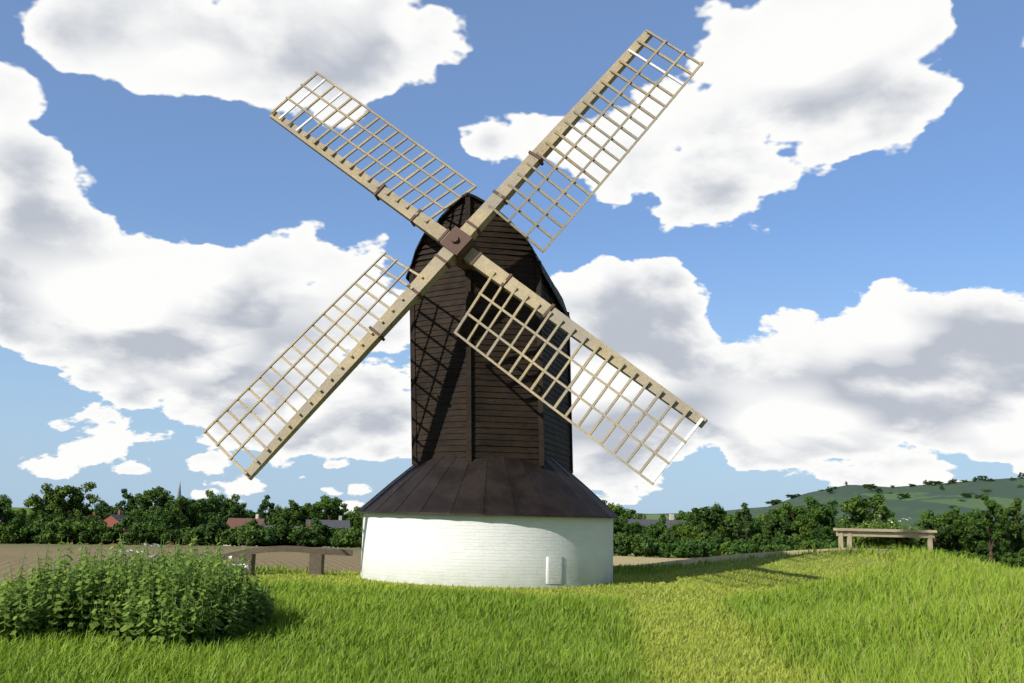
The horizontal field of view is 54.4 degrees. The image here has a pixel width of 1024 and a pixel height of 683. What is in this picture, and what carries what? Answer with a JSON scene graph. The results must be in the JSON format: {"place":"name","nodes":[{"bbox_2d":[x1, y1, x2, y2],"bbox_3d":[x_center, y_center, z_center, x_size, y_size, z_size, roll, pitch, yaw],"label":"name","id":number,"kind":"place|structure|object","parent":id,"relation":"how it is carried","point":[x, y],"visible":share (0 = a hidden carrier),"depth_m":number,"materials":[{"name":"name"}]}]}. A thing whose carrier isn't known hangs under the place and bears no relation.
{"place":"outdoors","nodes":[
{"label":"outdoors","id":0,"kind":"place"},
{"bbox_2d":[95,510,134,544],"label":"house","id":1,"kind":"structure","parent":0,"point":[111,520],"depth_m":267.98,"materials":[{"name":"red brick"}]},
{"bbox_2d":[0,507,1023,682],"bbox_3d":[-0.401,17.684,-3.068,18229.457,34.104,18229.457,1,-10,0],"label":"ground","id":2,"kind":"structure","parent":0,"point":[11,554],"depth_m":30.56,"materials":[{"name":"green plant"}]},
{"bbox_2d":[0,497,12,523],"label":"tree","id":3,"kind":"object","parent":2,"relation":"on","point":[4,510],"visible":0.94,"depth_m":279.00,"materials":[{"name":"green plant"}]},
{"bbox_2d":[0,525,17,543],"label":"hedge","id":4,"kind":"object","parent":2,"relation":"on","point":[7,530],"visible":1,"depth_m":230.86,"materials":[{"name":"green plant"}]},
{"bbox_2d":[0,516,29,543],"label":"hedge","id":5,"kind":"object","parent":2,"relation":"on","point":[15,523],"visible":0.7,"depth_m":240.27,"materials":[{"name":"green plant"}]},
{"bbox_2d":[28,521,47,543],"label":"tree","id":6,"kind":"object","parent":2,"relation":"on","point":[36,529],"visible":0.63,"depth_m":240.19,"materials":[{"name":"green plant"}]},
{"bbox_2d":[23,493,53,518],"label":"tree","id":7,"kind":"object","parent":2,"relation":"on","point":[37,502],"visible":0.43,"depth_m":333.36,"materials":[{"name":"green plant"}]},
{"bbox_2d":[26,514,51,543],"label":"hedge","id":8,"kind":"object","parent":2,"relation":"on","point":[41,518],"visible":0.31,"depth_m":244.73,"materials":[{"name":"green plant"}]},
{"bbox_2d":[26,510,58,524],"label":"tree","id":9,"kind":"object","parent":2,"relation":"on","point":[51,517],"visible":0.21,"depth_m":287.76,"materials":[{"name":"green plant"}]},
{"bbox_2d":[43,515,67,543],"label":"hedge","id":10,"kind":"object","parent":2,"relation":"on","point":[59,519],"visible":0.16,"depth_m":240.66,"materials":[{"name":"green plant"}]},
{"bbox_2d":[37,519,87,543],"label":"hedge","id":11,"kind":"object","parent":2,"relation":"on","point":[49,537],"visible":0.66,"depth_m":235.91,"materials":[{"name":"green plant"}]},
{"bbox_2d":[36,526,92,543],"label":"hedge","id":12,"kind":"object","parent":2,"relation":"on","point":[63,538],"visible":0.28,"depth_m":238.39,"materials":[{"name":"green plant"}]},
{"bbox_2d":[40,481,100,517],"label":"tree","id":13,"kind":"object","parent":2,"relation":"on","point":[57,496],"visible":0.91,"depth_m":313.44,"materials":[{"name":"green plant"}]},
{"bbox_2d":[72,513,92,523],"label":"tree","id":14,"kind":"object","parent":2,"relation":"on","point":[80,517],"visible":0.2,"depth_m":274.80,"materials":[{"name":"green plant"}]},
{"bbox_2d":[65,521,113,544],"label":"hedge","id":15,"kind":"object","parent":2,"relation":"on","point":[101,535],"visible":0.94,"depth_m":238.64,"materials":[{"name":"green plant"}]},
{"bbox_2d":[92,504,118,518],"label":"tree","id":16,"kind":"object","parent":2,"relation":"on","point":[105,510],"visible":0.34,"depth_m":410.36,"materials":[{"name":"green plant"}]},
{"bbox_2d":[93,519,118,543],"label":"hedge","id":17,"kind":"object","parent":2,"relation":"on","point":[99,522],"visible":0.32,"depth_m":245.91,"materials":[{"name":"green plant"}]},
{"bbox_2d":[106,489,137,519],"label":"tree","id":18,"kind":"object","parent":2,"relation":"on","point":[130,502],"visible":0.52,"depth_m":402.74,"materials":[{"name":"green plant"}]},
{"bbox_2d":[107,515,143,544],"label":"hedge","id":19,"kind":"object","parent":2,"relation":"on","point":[127,520],"visible":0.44,"depth_m":249.53,"materials":[{"name":"green plant"}]},
{"bbox_2d":[122,523,152,544],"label":"hedge","id":20,"kind":"object","parent":2,"relation":"on","point":[130,535],"visible":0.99,"depth_m":243.49,"materials":[{"name":"green plant"}]},
{"bbox_2d":[0,533,278,652],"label":"nettle patch","id":21,"kind":"object","parent":2,"relation":"on","point":[178,596],"visible":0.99,"depth_m":12.40,"materials":[{"name":"green plant"}]},
{"bbox_2d":[134,504,146,544],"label":"tree","id":22,"kind":"object","parent":2,"relation":"on","point":[137,517],"visible":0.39,"depth_m":334.59,"materials":[{"name":"green plant"}]},
{"bbox_2d":[130,522,170,544],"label":"hedge","id":23,"kind":"object","parent":2,"relation":"on","point":[162,535],"visible":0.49,"depth_m":247.80,"materials":[{"name":"green plant"}]},
{"bbox_2d":[131,486,174,517],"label":"tree","id":24,"kind":"object","parent":2,"relation":"on","point":[146,497],"visible":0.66,"depth_m":396.20,"materials":[{"name":"green plant"}]},
{"bbox_2d":[143,506,178,523],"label":"tree","id":25,"kind":"object","parent":2,"relation":"on","point":[159,508],"visible":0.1,"depth_m":288.85,"materials":[{"name":"green plant"}]},
{"bbox_2d":[148,510,174,524],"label":"tree","id":26,"kind":"object","parent":2,"relation":"on","point":[166,514],"visible":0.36,"depth_m":278.85,"materials":[{"name":"green plant"}]},
{"bbox_2d":[144,515,182,544],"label":"hedge","id":27,"kind":"object","parent":2,"relation":"on","point":[159,520],"visible":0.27,"depth_m":261.72,"materials":[{"name":"green plant"}]},
{"bbox_2d":[153,524,178,544],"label":"hedge","id":28,"kind":"object","parent":2,"relation":"on","point":[170,531],"visible":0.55,"depth_m":251.53,"materials":[{"name":"green plant"}]},
{"bbox_2d":[163,495,199,529],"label":"tree","id":29,"kind":"object","parent":2,"relation":"on","point":[174,507],"visible":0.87,"depth_m":282.92,"materials":[{"name":"green plant"}]},
{"bbox_2d":[170,527,204,545],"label":"hedge","id":30,"kind":"object","parent":2,"relation":"on","point":[187,534],"visible":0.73,"depth_m":254.38,"materials":[{"name":"green plant"}]},
{"bbox_2d":[180,494,221,526],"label":"tree","id":31,"kind":"object","parent":2,"relation":"on","point":[203,506],"visible":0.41,"depth_m":325.65,"materials":[{"name":"green plant"}]},
{"bbox_2d":[195,516,230,544],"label":"hedge","id":32,"kind":"object","parent":2,"relation":"on","point":[213,527],"visible":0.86,"depth_m":254.82,"materials":[{"name":"green plant"}]},
{"bbox_2d":[199,511,227,531],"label":"tree","id":33,"kind":"object","parent":2,"relation":"on","point":[223,519],"visible":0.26,"depth_m":286.01,"materials":[{"name":"green plant"}]},
{"bbox_2d":[199,489,241,544],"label":"tree","id":34,"kind":"object","parent":2,"relation":"on","point":[226,502],"visible":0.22,"depth_m":347.61,"materials":[{"name":"green plant"}]},
{"bbox_2d":[221,505,246,525],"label":"tree","id":35,"kind":"object","parent":2,"relation":"on","point":[237,513],"visible":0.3,"depth_m":349.26,"materials":[{"name":"green plant"}]},
{"bbox_2d":[215,527,258,545],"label":"hedge","id":36,"kind":"object","parent":2,"relation":"on","point":[240,537],"visible":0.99,"depth_m":249.72,"materials":[{"name":"green plant"}]},
{"bbox_2d":[223,514,266,545],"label":"house","id":37,"kind":"structure","parent":2,"relation":"on","point":[234,522],"depth_m":284.61,"materials":[{"name":"tile"}]},
{"bbox_2d":[228,525,272,545],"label":"hedge","id":38,"kind":"object","parent":2,"relation":"on","point":[253,528],"visible":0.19,"depth_m":259.37,"materials":[{"name":"green plant"}]},
{"bbox_2d":[240,519,264,545],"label":"hedge","id":39,"kind":"object","parent":2,"relation":"on","point":[253,522],"visible":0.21,"depth_m":269.07,"materials":[{"name":"green plant"}]},
{"bbox_2d":[257,495,276,521],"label":"tree","id":40,"kind":"object","parent":2,"relation":"on","point":[264,505],"visible":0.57,"depth_m":370.92,"materials":[{"name":"green plant"}]},
{"bbox_2d":[256,528,286,546],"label":"hedge","id":41,"kind":"object","parent":2,"relation":"on","point":[270,538],"visible":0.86,"depth_m":256.23,"materials":[{"name":"green plant"}]},
{"bbox_2d":[200,546,352,575],"bbox_3d":[-6.493,5.750,26.101,4.559,0.801,0.457,2,-10,-3],"label":"old timber pole","id":42,"kind":"object","parent":2,"relation":"on","point":[316,560],"visible":0.67,"depth_m":26.05,"materials":[{"name":"brown wood"}]},
{"bbox_2d":[271,519,296,545],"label":"hedge","id":43,"kind":"object","parent":2,"relation":"on","point":[283,528],"visible":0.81,"depth_m":261.07,"materials":[{"name":"green plant"}]},
{"bbox_2d":[271,499,311,525],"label":"tree","id":44,"kind":"object","parent":2,"relation":"on","point":[298,513],"visible":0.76,"depth_m":306.50,"materials":[{"name":"green plant"}]},
{"bbox_2d":[289,525,317,546],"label":"hedge","id":45,"kind":"object","parent":2,"relation":"on","point":[302,531],"visible":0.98,"depth_m":257.03,"materials":[{"name":"green plant"}]},
{"bbox_2d":[284,527,324,546],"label":"hedge","id":46,"kind":"object","parent":2,"relation":"on","point":[319,539],"visible":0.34,"depth_m":261.67,"materials":[{"name":"green plant"}]},
{"bbox_2d":[307,518,328,546],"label":"hedge","id":47,"kind":"object","parent":2,"relation":"on","point":[318,526],"visible":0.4,"depth_m":267.07,"materials":[{"name":"green plant"}]},
{"bbox_2d":[305,516,350,547],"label":"house","id":48,"kind":"structure","parent":2,"relation":"on","point":[341,523],"depth_m":289.74,"materials":[{"name":"stone"}]},
{"bbox_2d":[309,495,348,519],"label":"tree","id":49,"kind":"object","parent":2,"relation":"on","point":[329,506],"visible":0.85,"depth_m":306.05,"materials":[{"name":"green plant"}]},
{"bbox_2d":[321,533,344,547],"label":"hedge","id":50,"kind":"object","parent":2,"relation":"on","point":[330,543],"visible":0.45,"depth_m":264.88,"materials":[{"name":"green plant"}]},
{"bbox_2d":[324,526,351,547],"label":"hedge","id":51,"kind":"object","parent":2,"relation":"on","point":[339,530],"visible":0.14,"depth_m":266.85,"materials":[{"name":"green plant"}]},
{"bbox_2d":[339,527,362,546],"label":"hedge","id":52,"kind":"object","parent":2,"relation":"on","point":[356,540],"visible":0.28,"depth_m":255.04,"materials":[{"name":"green plant"}]},
{"bbox_2d":[347,507,362,547],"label":"tree","id":53,"kind":"object","parent":2,"relation":"on","point":[356,522],"visible":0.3,"depth_m":303.73,"materials":[{"name":"green plant"}]},
{"bbox_2d":[203,29,707,587],"bbox_3d":[-0.807,-0.750,27.142,12.304,14.618,7.985,-1,-10,14],"label":"windmill","id":54,"kind":"object","parent":2,"relation":"on","point":[487,489],"visible":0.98,"depth_m":25.12,"materials":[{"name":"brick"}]},
{"bbox_2d":[0,542,1023,682],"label":"grass field","id":55,"kind":"structure","parent":2,"relation":"on","point":[931,616],"depth_m":12.71,"materials":[{"name":"green plant"}]},
{"bbox_2d":[613,516,631,534],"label":"tree","id":56,"kind":"object","parent":2,"relation":"on","point":[619,523],"visible":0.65,"depth_m":134.46,"materials":[{"name":"green plant"}]},
{"bbox_2d":[613,532,637,555],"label":"hedge","id":57,"kind":"object","parent":2,"relation":"on","point":[625,550],"visible":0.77,"depth_m":106.11,"materials":[{"name":"green plant"}]},
{"bbox_2d":[616,504,645,519],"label":"tree","id":58,"kind":"object","parent":2,"relation":"on","point":[627,513],"visible":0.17,"depth_m":225.40,"materials":[{"name":"green plant"}]},
{"bbox_2d":[630,521,641,554],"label":"tree","id":59,"kind":"object","parent":2,"relation":"on","point":[635,525],"visible":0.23,"depth_m":183.38,"materials":[{"name":"green plant"}]},
{"bbox_2d":[618,532,659,556],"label":"hedge","id":60,"kind":"object","parent":2,"relation":"on","point":[642,548],"visible":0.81,"depth_m":106.47,"materials":[{"name":"green plant"}]},
{"bbox_2d":[635,539,658,556],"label":"hedge","id":61,"kind":"object","parent":2,"relation":"on","point":[652,553],"visible":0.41,"depth_m":107.59,"materials":[{"name":"green plant"}]},
{"bbox_2d":[623,514,684,555],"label":"house","id":62,"kind":"structure","parent":2,"relation":"on","point":[648,522],"depth_m":208.78,"materials":[{"name":"stone"}]},
{"bbox_2d":[646,521,672,538],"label":"tree","id":63,"kind":"object","parent":2,"relation":"on","point":[654,530],"visible":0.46,"depth_m":141.67,"materials":[{"name":"green plant"}]},
{"bbox_2d":[654,532,679,557],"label":"hedge","id":64,"kind":"object","parent":2,"relation":"on","point":[664,538],"visible":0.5,"depth_m":109.34,"materials":[{"name":"green plant"}]},
{"bbox_2d":[657,541,691,557],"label":"hedge","id":65,"kind":"object","parent":2,"relation":"on","point":[665,549],"visible":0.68,"depth_m":106.79,"materials":[{"name":"green plant"}]},
{"bbox_2d":[664,521,700,557],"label":"tree","id":66,"kind":"object","parent":2,"relation":"on","point":[683,530],"visible":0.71,"depth_m":121.26,"materials":[{"name":"green plant"}]},
{"bbox_2d":[670,543,702,557],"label":"hedge","id":67,"kind":"object","parent":2,"relation":"on","point":[673,552],"visible":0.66,"depth_m":106.31,"materials":[{"name":"green plant"}]},
{"bbox_2d":[678,538,718,557],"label":"hedge","id":68,"kind":"object","parent":2,"relation":"on","point":[703,547],"visible":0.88,"depth_m":107.37,"materials":[{"name":"green plant"}]},
{"bbox_2d":[690,531,709,557],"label":"hedge","id":69,"kind":"object","parent":2,"relation":"on","point":[704,535],"visible":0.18,"depth_m":114.28,"materials":[{"name":"green plant"}]},
{"bbox_2d":[681,502,726,538],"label":"tree","id":70,"kind":"object","parent":2,"relation":"on","point":[708,516],"visible":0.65,"depth_m":127.35,"materials":[{"name":"green plant"}]},
{"bbox_2d":[703,531,731,556],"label":"hedge","id":71,"kind":"object","parent":2,"relation":"on","point":[716,538],"visible":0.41,"depth_m":109.55,"materials":[{"name":"green plant"}]},
{"bbox_2d":[703,541,743,556],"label":"hedge","id":72,"kind":"object","parent":2,"relation":"on","point":[740,546],"visible":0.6,"depth_m":107.81,"materials":[{"name":"green plant"}]},
{"bbox_2d":[717,540,736,555],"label":"hedge","id":73,"kind":"object","parent":2,"relation":"on","point":[723,546],"visible":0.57,"depth_m":107.70,"materials":[{"name":"green plant"}]},
{"bbox_2d":[712,511,743,540],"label":"tree","id":74,"kind":"object","parent":2,"relation":"on","point":[727,531],"visible":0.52,"depth_m":133.19,"materials":[{"name":"green plant"}]},
{"bbox_2d":[726,538,755,553],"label":"hedge","id":75,"kind":"object","parent":2,"relation":"on","point":[741,541],"visible":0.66,"depth_m":106.94,"materials":[{"name":"green plant"}]},
{"bbox_2d":[732,502,756,540],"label":"tree","id":76,"kind":"object","parent":2,"relation":"on","point":[748,525],"visible":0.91,"depth_m":124.28,"materials":[{"name":"green plant"}]},
{"bbox_2d":[739,520,762,539],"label":"tree","id":77,"kind":"object","parent":2,"relation":"on","point":[757,528],"visible":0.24,"depth_m":137.45,"materials":[{"name":"green plant"}]},
{"bbox_2d":[742,533,773,552],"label":"hedge","id":78,"kind":"object","parent":2,"relation":"on","point":[757,538],"visible":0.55,"depth_m":107.71,"materials":[{"name":"green plant"}]},
{"bbox_2d":[761,525,772,540],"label":"tree","id":79,"kind":"object","parent":2,"relation":"on","point":[766,532],"visible":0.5,"depth_m":125.06,"materials":[{"name":"green plant"}]},
{"bbox_2d":[757,505,790,522],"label":"tree","id":80,"kind":"object","parent":2,"relation":"on","point":[762,517],"visible":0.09,"depth_m":169.75,"materials":[{"name":"green plant"}]},
{"bbox_2d":[758,542,791,551],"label":"hedge","id":81,"kind":"object","parent":2,"relation":"on","point":[775,547],"visible":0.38,"depth_m":104.48,"materials":[{"name":"green plant"}]},
{"bbox_2d":[762,511,793,541],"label":"tree","id":82,"kind":"object","parent":2,"relation":"on","point":[777,520],"visible":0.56,"depth_m":131.46,"materials":[{"name":"green plant"}]},
{"bbox_2d":[773,531,796,549],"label":"hedge","id":83,"kind":"object","parent":2,"relation":"on","point":[780,539],"visible":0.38,"depth_m":109.28,"materials":[{"name":"green plant"}]},
{"bbox_2d":[767,521,804,535],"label":"tree","id":84,"kind":"object","parent":2,"relation":"on","point":[793,525],"visible":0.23,"depth_m":131.40,"materials":[{"name":"green plant"}]},
{"bbox_2d":[784,533,804,549],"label":"hedge","id":85,"kind":"object","parent":2,"relation":"on","point":[794,536],"visible":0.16,"depth_m":112.65,"materials":[{"name":"green plant"}]},
{"bbox_2d":[779,501,825,528],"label":"tree","id":86,"kind":"object","parent":2,"relation":"on","point":[798,512],"visible":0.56,"depth_m":158.31,"materials":[{"name":"green plant"}]},
{"bbox_2d":[790,518,815,541],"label":"tree","id":87,"kind":"object","parent":2,"relation":"on","point":[806,533],"visible":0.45,"depth_m":131.40,"materials":[{"name":"green plant"}]},
{"bbox_2d":[795,541,816,549],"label":"hedge","id":88,"kind":"object","parent":2,"relation":"on","point":[807,545],"visible":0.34,"depth_m":101.08,"materials":[{"name":"green plant"}]},
{"bbox_2d":[800,495,838,530],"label":"tree","id":89,"kind":"object","parent":2,"relation":"on","point":[828,520],"visible":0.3,"depth_m":171.43,"materials":[{"name":"green plant"}]},
{"bbox_2d":[810,526,837,541],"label":"tree","id":90,"kind":"object","parent":2,"relation":"on","point":[825,532],"visible":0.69,"depth_m":119.21,"materials":[{"name":"green plant"}]},
{"bbox_2d":[811,539,844,548],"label":"hedge","id":91,"kind":"object","parent":2,"relation":"on","point":[825,545],"visible":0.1,"depth_m":108.42,"materials":[{"name":"green plant"}]},
{"bbox_2d":[839,493,893,536],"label":"tree","id":92,"kind":"object","parent":2,"relation":"on","point":[856,508],"visible":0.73,"depth_m":123.56,"materials":[{"name":"green plant"}]},
{"bbox_2d":[841,514,918,552],"bbox_3d":[13.392,6.891,35.864,2.864,1.365,1.506,1,-10,0],"label":"hedge","id":93,"kind":"object","parent":2,"relation":"on","point":[884,542],"visible":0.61,"depth_m":35.58,"materials":[{"name":"green plant"}]},
{"bbox_2d":[833,528,936,549],"bbox_3d":[13.141,7.139,35.021,3.603,1.066,0.300,2,-10,-2],"label":"timber bench","id":94,"kind":"object","parent":2,"relation":"on","point":[849,534],"visible":0.79,"depth_m":35.00,"materials":[{"name":"beige wood"}]},
{"bbox_2d":[917,517,951,549],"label":"tree","id":95,"kind":"object","parent":2,"relation":"on","point":[943,529],"visible":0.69,"depth_m":163.20,"materials":[{"name":"green plant"}]},
{"bbox_2d":[924,507,978,552],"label":"tree","id":96,"kind":"object","parent":2,"relation":"on","point":[957,534],"visible":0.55,"depth_m":167.33,"materials":[{"name":"green plant"}]},
{"bbox_2d":[947,508,983,552],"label":"tree","id":97,"kind":"object","parent":2,"relation":"on","point":[975,515],"visible":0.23,"depth_m":205.49,"materials":[{"name":"green plant"}]},
{"bbox_2d":[964,516,1005,554],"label":"tree","id":98,"kind":"object","parent":2,"relation":"on","point":[970,535],"visible":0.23,"depth_m":175.73,"materials":[{"name":"green plant"}]},
{"bbox_2d":[965,494,1009,563],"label":"tree","id":99,"kind":"object","parent":2,"relation":"on","point":[987,520],"visible":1,"depth_m":153.26,"materials":[{"name":"green plant"}]},
{"bbox_2d":[997,498,1023,567],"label":"tree","id":100,"kind":"object","parent":2,"relation":"on","point":[1015,514],"visible":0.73,"depth_m":159.81,"materials":[{"name":"green plant"}]},
{"bbox_2d":[999,557,1022,567],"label":"hedge","id":101,"kind":"object","parent":2,"relation":"on","point":[1008,560],"visible":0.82,"depth_m":146.92,"materials":[{"name":"green plant"}]},
{"bbox_2d":[1009,535,1023,553],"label":"hedge","id":102,"kind":"object","parent":2,"relation":"on","point":[1019,545],"visible":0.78,"depth_m":157.41,"materials":[{"name":"green plant"}]},
{"bbox_2d":[1013,548,1023,566],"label":"hedge","id":103,"kind":"object","parent":2,"relation":"on","point":[1020,555],"visible":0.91,"depth_m":146.70,"materials":[{"name":"green plant"}]},
{"bbox_2d":[0,0,1023,513],"label":"sky","id":104,"kind":"structure","parent":0,"point":[816,247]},
{"bbox_2d":[632,477,1023,555],"bbox_3d":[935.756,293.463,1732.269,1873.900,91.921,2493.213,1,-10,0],"label":"chalk downs","id":105,"kind":"structure","parent":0,"point":[1004,492],"depth_m":1370.01,"materials":[{"name":"green plant"}]},
{"bbox_2d":[966,539,994,555],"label":"hedge","id":106,"kind":"object","parent":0,"point":[980,548],"visible":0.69,"depth_m":172.88,"materials":[{"name":"green plant"}]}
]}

